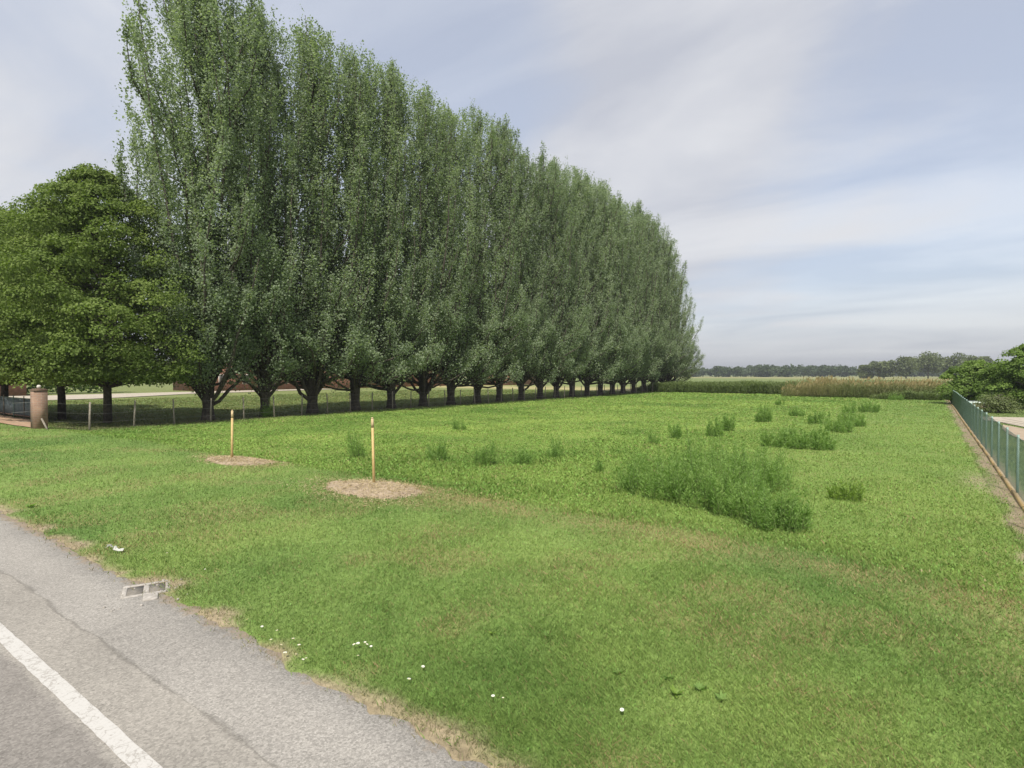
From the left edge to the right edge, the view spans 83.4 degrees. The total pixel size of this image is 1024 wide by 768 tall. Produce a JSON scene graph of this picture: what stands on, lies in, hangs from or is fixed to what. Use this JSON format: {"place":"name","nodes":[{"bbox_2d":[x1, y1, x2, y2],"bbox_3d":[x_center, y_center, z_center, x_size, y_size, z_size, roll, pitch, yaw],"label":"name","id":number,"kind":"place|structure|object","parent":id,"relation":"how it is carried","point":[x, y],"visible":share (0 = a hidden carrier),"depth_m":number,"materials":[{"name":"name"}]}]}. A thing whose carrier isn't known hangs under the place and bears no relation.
{"place":"outdoors","nodes":[
{"label":"outdoors","id":0,"kind":"place"},
{"bbox_2d":[0,415,30,426],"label":"driveway","id":1,"kind":"structure","parent":0,"point":[14,421],"depth_m":28.43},
{"bbox_2d":[9,389,303,399],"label":"road","id":2,"kind":"structure","parent":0,"point":[81,396],"depth_m":66.34,"materials":[{"name":"grey asphalt"}]},
{"bbox_2d":[0,511,487,767],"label":"road","id":3,"kind":"structure","parent":0,"point":[162,683],"depth_m":4.35,"materials":[{"name":"grey asphalt"}]},
{"bbox_2d":[0,623,162,767],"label":"road edge line","id":4,"kind":"object","parent":3,"relation":"on","point":[123,746],"visible":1,"depth_m":4.14,"materials":[{"name":"paint"}]},
{"bbox_2d":[103,579,181,611],"bbox_3d":[-3.982,2.297,6.286,0.775,0.044,0.763,-1,1,-30],"label":"drain cover","id":5,"kind":"object","parent":3,"relation":"on","point":[139,590],"visible":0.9,"depth_m":6.35,"materials":[{"name":"concrete"}]},
{"bbox_2d":[0,374,1023,767],"bbox_3d":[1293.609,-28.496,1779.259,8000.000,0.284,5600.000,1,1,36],"label":"ground","id":6,"kind":"structure","parent":0,"point":[464,746],"depth_m":6.99,"materials":[{"name":"green plant"}]},
{"bbox_2d":[0,384,26,395],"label":"brick shed","id":7,"kind":"structure","parent":6,"relation":"on","point":[17,391],"depth_m":66.62,"materials":[{"name":"brick"}]},
{"bbox_2d":[0,395,29,418],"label":"gate","id":8,"kind":"structure","parent":6,"relation":"on","point":[10,405],"depth_m":33.12,"materials":[{"name":"grey metal"}]},
{"bbox_2d":[0,207,49,414],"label":"shade tree","id":9,"kind":"object","parent":6,"relation":"on","point":[5,390],"depth_m":36.02,"materials":[{"name":"green plant"}]},
{"bbox_2d":[29,385,48,429],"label":"brick pillar","id":10,"kind":"structure","parent":6,"relation":"on","point":[39,405],"depth_m":24.68,"materials":[{"name":"brick"}]},
{"bbox_2d":[26,383,111,393],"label":"hedge","id":11,"kind":"object","parent":6,"relation":"on","point":[87,386],"visible":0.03,"depth_m":74.87,"materials":[{"name":"green plant"}]},
{"bbox_2d":[0,199,151,418],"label":"shade tree","id":12,"kind":"object","parent":6,"relation":"on","point":[61,400],"visible":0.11,"depth_m":30.34,"materials":[{"name":"green plant"}]},
{"bbox_2d":[0,161,226,422],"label":"shade tree","id":13,"kind":"object","parent":6,"relation":"on","point":[83,189],"visible":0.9,"depth_m":27.60,"materials":[{"name":"green plant"}]},
{"bbox_2d":[107,544,123,550],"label":"litter","id":14,"kind":"object","parent":6,"relation":"on","point":[117,549],"visible":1,"depth_m":7.73,"materials":[{"name":"paper"}]},
{"bbox_2d":[104,0,296,420],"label":"poplar","id":15,"kind":"object","parent":6,"relation":"on","point":[201,35],"visible":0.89,"depth_m":29.96,"materials":[{"name":"green plant"}]},
{"bbox_2d":[173,359,300,390],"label":"farmhouse","id":16,"kind":"object","parent":6,"relation":"on","point":[247,387],"visible":0.06,"depth_m":87.30,"materials":[{"name":"brick"}]},
{"bbox_2d":[189,453,294,471],"bbox_3d":[-6.863,2.099,15.406,5.731,0.327,2.690,1,1,36],"label":"mulch patch","id":17,"kind":"object","parent":6,"relation":"on","point":[241,460],"visible":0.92,"depth_m":15.19,"materials":[{"name":"wood"}]},
{"bbox_2d":[231,410,233,457],"bbox_3d":[-7.562,1.477,15.536,0.049,1.560,0.048,1,2,2],"label":"wooden stake","id":18,"kind":"object","parent":17,"relation":"on","point":[232,413],"visible":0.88,"depth_m":15.51,"materials":[{"name":"yellow wood"}]},
{"bbox_2d":[180,0,340,416],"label":"poplar","id":19,"kind":"object","parent":6,"relation":"on","point":[281,297],"visible":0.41,"depth_m":33.34,"materials":[{"name":"green plant"}]},
{"bbox_2d":[259,399,275,416],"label":"weed bush","id":20,"kind":"object","parent":6,"relation":"on","point":[269,411],"visible":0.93,"depth_m":34.02,"materials":[{"name":"green plant"}]},
{"bbox_2d":[249,8,384,413],"bbox_3d":[-13.093,-10.905,36.806,9.443,25.897,9.601,0,1,-17],"label":"poplar","id":21,"kind":"object","parent":6,"relation":"on","point":[310,49],"visible":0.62,"depth_m":36.03,"materials":[{"name":"green plant"}]},
{"bbox_2d":[14,384,662,429],"bbox_3d":[1.450,1.082,54.733,0.242,1.681,75.995,1,1,36],"label":"wire fence","id":22,"kind":"object","parent":6,"relation":"on","point":[89,422],"visible":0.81,"depth_m":35.15,"materials":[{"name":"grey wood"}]},
{"bbox_2d":[346,425,366,456],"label":"weed bush","id":23,"kind":"object","parent":6,"relation":"on","point":[354,447],"visible":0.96,"depth_m":17.43,"materials":[{"name":"green plant"}]},
{"bbox_2d":[295,39,421,410],"bbox_3d":[-11.104,-10.806,39.912,9.254,25.609,9.762,0,1,-18],"label":"poplar","id":24,"kind":"object","parent":6,"relation":"on","point":[352,108],"visible":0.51,"depth_m":38.71,"materials":[{"name":"green plant"}]},
{"bbox_2d":[281,475,454,514],"bbox_3d":[-2.711,2.139,11.705,5.404,0.300,3.322,1,1,36],"label":"mulch patch","id":25,"kind":"object","parent":6,"relation":"on","point":[368,488],"visible":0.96,"depth_m":11.39,"materials":[{"name":"wood"}]},
{"bbox_2d":[371,417,374,481],"bbox_3d":[-2.921,1.510,12.109,0.048,1.620,0.048,-1,0,2],"label":"wooden stake","id":26,"kind":"object","parent":25,"relation":"on","point":[373,450],"visible":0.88,"depth_m":12.09,"materials":[{"name":"yellow wood"}]},
{"bbox_2d":[322,368,445,388],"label":"brick barn","id":27,"kind":"structure","parent":6,"relation":"on","point":[348,385],"depth_m":105.50,"materials":[{"name":"brick"}]},
{"bbox_2d":[324,57,448,407],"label":"poplar","id":28,"kind":"object","parent":6,"relation":"on","point":[393,95],"visible":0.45,"depth_m":41.21,"materials":[{"name":"green plant"}]},
{"bbox_2d":[369,81,484,406],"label":"poplar","id":29,"kind":"object","parent":6,"relation":"on","point":[422,383],"visible":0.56,"depth_m":43.85,"materials":[{"name":"green plant"}]},
{"bbox_2d":[425,438,447,460],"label":"weed bush","id":30,"kind":"object","parent":6,"relation":"on","point":[439,452],"visible":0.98,"depth_m":16.79,"materials":[{"name":"green plant"}]},
{"bbox_2d":[412,100,504,404],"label":"poplar","id":31,"kind":"object","parent":6,"relation":"on","point":[451,387],"visible":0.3,"depth_m":47.35,"materials":[{"name":"green plant"}]},
{"bbox_2d":[451,416,465,429],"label":"weed bush","id":32,"kind":"object","parent":6,"relation":"on","point":[457,426],"visible":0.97,"depth_m":26.15,"materials":[{"name":"green plant"}]},
{"bbox_2d":[430,98,535,402],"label":"poplar","id":33,"kind":"object","parent":6,"relation":"on","point":[482,194],"visible":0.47,"depth_m":49.45,"materials":[{"name":"green plant"}]},
{"bbox_2d":[472,436,498,465],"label":"weed bush","id":34,"kind":"object","parent":6,"relation":"on","point":[484,457],"visible":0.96,"depth_m":16.14,"materials":[{"name":"green plant"}]},
{"bbox_2d":[465,113,542,401],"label":"poplar","id":35,"kind":"object","parent":6,"relation":"on","point":[503,131],"visible":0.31,"depth_m":52.27,"materials":[{"name":"green plant"}]},
{"bbox_2d":[484,365,532,384],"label":"brick store","id":36,"kind":"structure","parent":6,"relation":"on","point":[526,382],"depth_m":133.15,"materials":[{"name":"brick"}]},
{"bbox_2d":[489,147,558,399],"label":"poplar","id":37,"kind":"object","parent":6,"relation":"on","point":[534,198],"visible":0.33,"depth_m":55.11,"materials":[{"name":"green plant"}]},
{"bbox_2d":[511,445,536,464],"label":"weed bush","id":38,"kind":"object","parent":6,"relation":"on","point":[520,459],"visible":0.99,"depth_m":16.29,"materials":[{"name":"green plant"}]},
{"bbox_2d":[504,142,591,398],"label":"poplar","id":39,"kind":"object","parent":6,"relation":"on","point":[557,335],"visible":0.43,"depth_m":57.25,"materials":[{"name":"green plant"}]},
{"bbox_2d":[164,364,944,376],"bbox_3d":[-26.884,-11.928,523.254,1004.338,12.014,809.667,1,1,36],"label":"wood","id":40,"kind":"object","parent":6,"relation":"on","point":[759,370],"visible":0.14,"depth_m":477.21,"materials":[{"name":"green plant"}]},
{"bbox_2d":[546,433,563,458],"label":"weed bush","id":41,"kind":"object","parent":6,"relation":"on","point":[553,451],"visible":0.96,"depth_m":17.36,"materials":[{"name":"green plant"}]},
{"bbox_2d":[533,155,593,397],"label":"poplar","id":42,"kind":"object","parent":6,"relation":"on","point":[558,378],"visible":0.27,"depth_m":60.29,"materials":[{"name":"green plant"}]},
{"bbox_2d":[545,165,616,396],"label":"poplar","id":43,"kind":"object","parent":6,"relation":"on","point":[595,333],"visible":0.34,"depth_m":63.00,"materials":[{"name":"green plant"}]},
{"bbox_2d":[593,451,603,472],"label":"weed bush","id":44,"kind":"object","parent":6,"relation":"on","point":[599,466],"visible":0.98,"depth_m":14.97,"materials":[{"name":"green plant"}]},
{"bbox_2d":[566,171,631,395],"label":"poplar","id":45,"kind":"object","parent":6,"relation":"on","point":[608,374],"visible":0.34,"depth_m":65.37,"materials":[{"name":"green plant"}]},
{"bbox_2d":[581,178,641,394],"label":"poplar","id":46,"kind":"object","parent":6,"relation":"on","point":[629,346],"visible":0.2,"depth_m":67.46,"materials":[{"name":"green plant"}]},
{"bbox_2d":[591,196,651,393],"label":"poplar","id":47,"kind":"object","parent":6,"relation":"on","point":[637,360],"visible":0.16,"depth_m":70.97,"materials":[{"name":"green plant"}]},
{"bbox_2d":[606,195,663,393],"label":"poplar","id":48,"kind":"object","parent":6,"relation":"on","point":[650,341],"visible":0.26,"depth_m":73.76,"materials":[{"name":"green plant"}]},
{"bbox_2d":[619,200,666,392],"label":"poplar","id":49,"kind":"object","parent":6,"relation":"on","point":[638,212],"visible":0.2,"depth_m":76.35,"materials":[{"name":"green plant"}]},
{"bbox_2d":[628,210,677,391],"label":"poplar","id":50,"kind":"object","parent":6,"relation":"on","point":[665,304],"visible":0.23,"depth_m":79.05,"materials":[{"name":"green plant"}]},
{"bbox_2d":[648,428,660,443],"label":"weed bush","id":51,"kind":"object","parent":6,"relation":"on","point":[652,440],"visible":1,"depth_m":20.87,"materials":[{"name":"green plant"}]},
{"bbox_2d":[611,438,708,500],"bbox_3d":[3.250,1.779,12.429,1.990,1.193,2.199,1,1,36],"label":"weed bush","id":52,"kind":"object","parent":6,"relation":"on","point":[644,477],"visible":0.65,"depth_m":12.16,"materials":[{"name":"green plant"}]},
{"bbox_2d":[641,214,694,391],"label":"poplar","id":53,"kind":"object","parent":6,"relation":"on","point":[663,250],"visible":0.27,"depth_m":81.53,"materials":[{"name":"green plant"}]},
{"bbox_2d":[651,241,698,382],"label":"poplar","id":54,"kind":"object","parent":6,"relation":"on","point":[692,349],"visible":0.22,"depth_m":84.45,"materials":[{"name":"green plant"}]},
{"bbox_2d":[667,422,682,437],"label":"weed bush","id":55,"kind":"object","parent":6,"relation":"on","point":[676,430],"visible":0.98,"depth_m":22.49,"materials":[{"name":"green plant"}]},
{"bbox_2d":[669,685,683,697],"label":"leafy weed","id":56,"kind":"object","parent":6,"relation":"on","point":[674,690],"visible":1,"depth_m":4.23,"materials":[{"name":"green plant"}]},
{"bbox_2d":[662,269,704,381],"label":"poplar","id":57,"kind":"object","parent":6,"relation":"on","point":[693,365],"visible":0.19,"depth_m":87.17,"materials":[{"name":"green plant"}]},
{"bbox_2d":[693,682,707,690],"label":"leafy weed","id":58,"kind":"object","parent":6,"relation":"on","point":[697,685],"visible":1,"depth_m":4.29,"materials":[{"name":"green plant"}]},
{"bbox_2d":[668,428,741,472],"bbox_3d":[4.667,1.677,13.837,1.742,1.388,1.668,1,1,36],"label":"weed bush","id":59,"kind":"object","parent":6,"relation":"on","point":[712,452],"visible":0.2,"depth_m":13.68,"materials":[{"name":"green plant"}]},
{"bbox_2d":[656,424,770,511],"bbox_3d":[4.027,1.602,11.622,2.216,1.588,2.421,1,1,36],"label":"weed bush","id":60,"kind":"object","parent":6,"relation":"on","point":[675,480],"visible":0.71,"depth_m":11.34,"materials":[{"name":"green plant"}]},
{"bbox_2d":[706,417,723,436],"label":"weed bush","id":61,"kind":"object","parent":6,"relation":"on","point":[709,430],"visible":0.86,"depth_m":23.15,"materials":[{"name":"green plant"}]},
{"bbox_2d":[714,689,728,699],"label":"leafy weed","id":62,"kind":"object","parent":6,"relation":"on","point":[722,696],"visible":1,"depth_m":4.16,"materials":[{"name":"green plant"}]},
{"bbox_2d":[637,380,808,393],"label":"crop","id":63,"kind":"object","parent":6,"relation":"on","point":[745,387],"visible":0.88,"depth_m":75.48,"materials":[{"name":"green plant"}]},
{"bbox_2d":[716,413,735,430],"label":"weed bush","id":64,"kind":"object","parent":6,"relation":"on","point":[728,425],"visible":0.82,"depth_m":25.50,"materials":[{"name":"green plant"}]},
{"bbox_2d":[700,469,767,518],"bbox_3d":[4.067,2.022,10.526,1.293,0.815,1.102,1,1,36],"label":"weed bush","id":65,"kind":"object","parent":6,"relation":"on","point":[722,499],"visible":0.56,"depth_m":10.35,"materials":[{"name":"green plant"}]},
{"bbox_2d":[707,422,797,492],"bbox_3d":[5.445,1.615,13.048,1.888,1.530,2.284,1,1,36],"label":"weed bush","id":66,"kind":"object","parent":6,"relation":"on","point":[770,472],"visible":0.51,"depth_m":12.71,"materials":[{"name":"green plant"}]},
{"bbox_2d":[754,402,772,421],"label":"weed bush","id":67,"kind":"object","parent":6,"relation":"on","point":[761,416],"visible":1,"depth_m":30.40,"materials":[{"name":"green plant"}]},
{"bbox_2d":[737,462,813,533],"bbox_3d":[4.363,1.882,9.535,1.180,1.106,1.112,1,1,36],"label":"weed bush","id":68,"kind":"object","parent":6,"relation":"on","point":[788,515],"visible":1,"depth_m":9.38,"materials":[{"name":"green plant"}]},
{"bbox_2d":[760,427,792,447],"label":"weed bush","id":69,"kind":"object","parent":6,"relation":"on","point":[765,438],"visible":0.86,"depth_m":19.92,"materials":[{"name":"green plant"}]},
{"bbox_2d":[775,400,784,404],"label":"weed bush","id":70,"kind":"object","parent":6,"relation":"on","point":[778,402],"visible":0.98,"depth_m":47.14,"materials":[{"name":"green plant"}]},
{"bbox_2d":[788,402,805,416],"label":"weed bush","id":71,"kind":"object","parent":6,"relation":"on","point":[795,412],"visible":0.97,"depth_m":34.84,"materials":[{"name":"green plant"}]},
{"bbox_2d":[772,418,836,450],"bbox_3d":[10.032,1.707,19.828,2.174,1.078,1.784,1,1,36],"label":"weed bush","id":72,"kind":"object","parent":6,"relation":"on","point":[816,439],"visible":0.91,"depth_m":19.40,"materials":[{"name":"green plant"}]},
{"bbox_2d":[807,407,830,423],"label":"weed bush","id":73,"kind":"object","parent":6,"relation":"on","point":[815,418],"visible":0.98,"depth_m":29.32,"materials":[{"name":"green plant"}]},
{"bbox_2d":[824,412,854,432],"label":"weed bush","id":74,"kind":"object","parent":6,"relation":"on","point":[836,425],"visible":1,"depth_m":25.03,"materials":[{"name":"green plant"}]},
{"bbox_2d":[824,479,865,501],"bbox_3d":[6.817,2.161,11.743,0.726,0.476,0.661,1,1,36],"label":"weed tuft","id":75,"kind":"object","parent":6,"relation":"on","point":[835,491],"visible":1,"depth_m":11.65,"materials":[{"name":"green plant"}]},
{"bbox_2d":[843,400,855,412],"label":"weed bush","id":76,"kind":"object","parent":6,"relation":"on","point":[848,409],"visible":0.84,"depth_m":37.50,"materials":[{"name":"green plant"}]},
{"bbox_2d":[840,405,866,426],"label":"weed bush","id":77,"kind":"object","parent":6,"relation":"on","point":[860,421],"visible":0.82,"depth_m":28.04,"materials":[{"name":"green plant"}]},
{"bbox_2d":[856,364,874,377],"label":"distant tree","id":78,"kind":"object","parent":6,"relation":"on","point":[863,371],"visible":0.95,"depth_m":329.34,"materials":[{"name":"green plant"}]},
{"bbox_2d":[769,375,964,397],"bbox_3d":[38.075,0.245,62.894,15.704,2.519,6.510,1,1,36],"label":"reed bed","id":79,"kind":"object","parent":6,"relation":"on","point":[828,387],"visible":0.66,"depth_m":61.75,"materials":[{"name":"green plant"}]},
{"bbox_2d":[858,400,879,411],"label":"weed bush","id":80,"kind":"object","parent":6,"relation":"on","point":[868,408],"visible":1,"depth_m":38.52,"materials":[{"name":"green plant"}]},
{"bbox_2d":[869,360,897,378],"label":"distant tree","id":81,"kind":"object","parent":6,"relation":"on","point":[883,369],"visible":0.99,"depth_m":322.83,"materials":[{"name":"green plant"}]},
{"bbox_2d":[888,393,904,399],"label":"weed bush","id":82,"kind":"object","parent":6,"relation":"on","point":[897,397],"visible":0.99,"depth_m":56.29,"materials":[{"name":"green plant"}]},
{"bbox_2d":[869,388,945,399],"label":"undergrowth","id":83,"kind":"object","parent":6,"relation":"on","point":[921,395],"visible":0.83,"depth_m":56.75,"materials":[{"name":"green plant"}]},
{"bbox_2d":[894,356,920,378],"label":"distant tree","id":84,"kind":"object","parent":6,"relation":"on","point":[906,366],"visible":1,"depth_m":318.22,"materials":[{"name":"green plant"}]},
{"bbox_2d":[917,351,945,378],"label":"distant tree","id":85,"kind":"object","parent":6,"relation":"on","point":[931,362],"visible":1,"depth_m":317.61,"materials":[{"name":"green plant"}]},
{"bbox_2d":[936,352,968,377],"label":"distant tree","id":86,"kind":"object","parent":6,"relation":"on","point":[948,361],"visible":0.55,"depth_m":317.59,"materials":[{"name":"green plant"}]},
{"bbox_2d":[934,359,987,400],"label":"garden tree","id":87,"kind":"object","parent":6,"relation":"on","point":[949,373],"visible":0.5,"depth_m":47.97,"materials":[{"name":"green plant"}]},
{"bbox_2d":[942,362,992,400],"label":"garden tree","id":88,"kind":"object","parent":6,"relation":"on","point":[972,372],"visible":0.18,"depth_m":47.11,"materials":[{"name":"green plant"}]},
{"bbox_2d":[963,355,983,360],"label":"distant tree","id":89,"kind":"object","parent":6,"relation":"on","point":[972,358],"visible":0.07,"depth_m":322.55,"materials":[{"name":"green plant"}]},
{"bbox_2d":[970,401,996,407],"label":"cold frame","id":90,"kind":"object","parent":6,"relation":"on","point":[972,402],"visible":0.01,"depth_m":42.87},
{"bbox_2d":[948,390,1023,509],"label":"chain link fence","id":91,"kind":"object","parent":6,"relation":"on","point":[963,407],"visible":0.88,"depth_m":16.27,"materials":[{"name":"green metal"}]},
{"bbox_2d":[978,356,994,363],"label":"distant tree","id":92,"kind":"object","parent":6,"relation":"on","point":[987,359],"visible":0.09,"depth_m":330.78,"materials":[{"name":"green plant"}]},
{"bbox_2d":[969,390,1023,412],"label":"shrub","id":93,"kind":"object","parent":6,"relation":"on","point":[995,402],"visible":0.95,"depth_m":37.30,"materials":[{"name":"green plant"}]},
{"bbox_2d":[971,360,1023,400],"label":"garden tree","id":94,"kind":"object","parent":6,"relation":"on","point":[980,385],"visible":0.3,"depth_m":44.32,"materials":[{"name":"green plant"}]},
{"bbox_2d":[978,343,1023,404],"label":"garden tree","id":95,"kind":"object","parent":6,"relation":"on","point":[1006,368],"visible":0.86,"depth_m":41.94,"materials":[{"name":"green plant"}]},
{"bbox_2d":[1002,425,1023,439],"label":"bare garden soil","id":96,"kind":"structure","parent":6,"relation":"on","point":[1016,431],"depth_m":25.78,"materials":[{"name":"brown soil"}]},
{"bbox_2d":[0,0,1023,368],"label":"sky","id":97,"kind":"structure","parent":0,"point":[836,182],"materials":[{"name":"blue"}]},
{"bbox_2d":[983,417,1023,426],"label":"garden path","id":98,"kind":"structure","parent":0,"point":[1018,421],"depth_m":31.37,"materials":[{"name":"beige concrete"}]}
]}

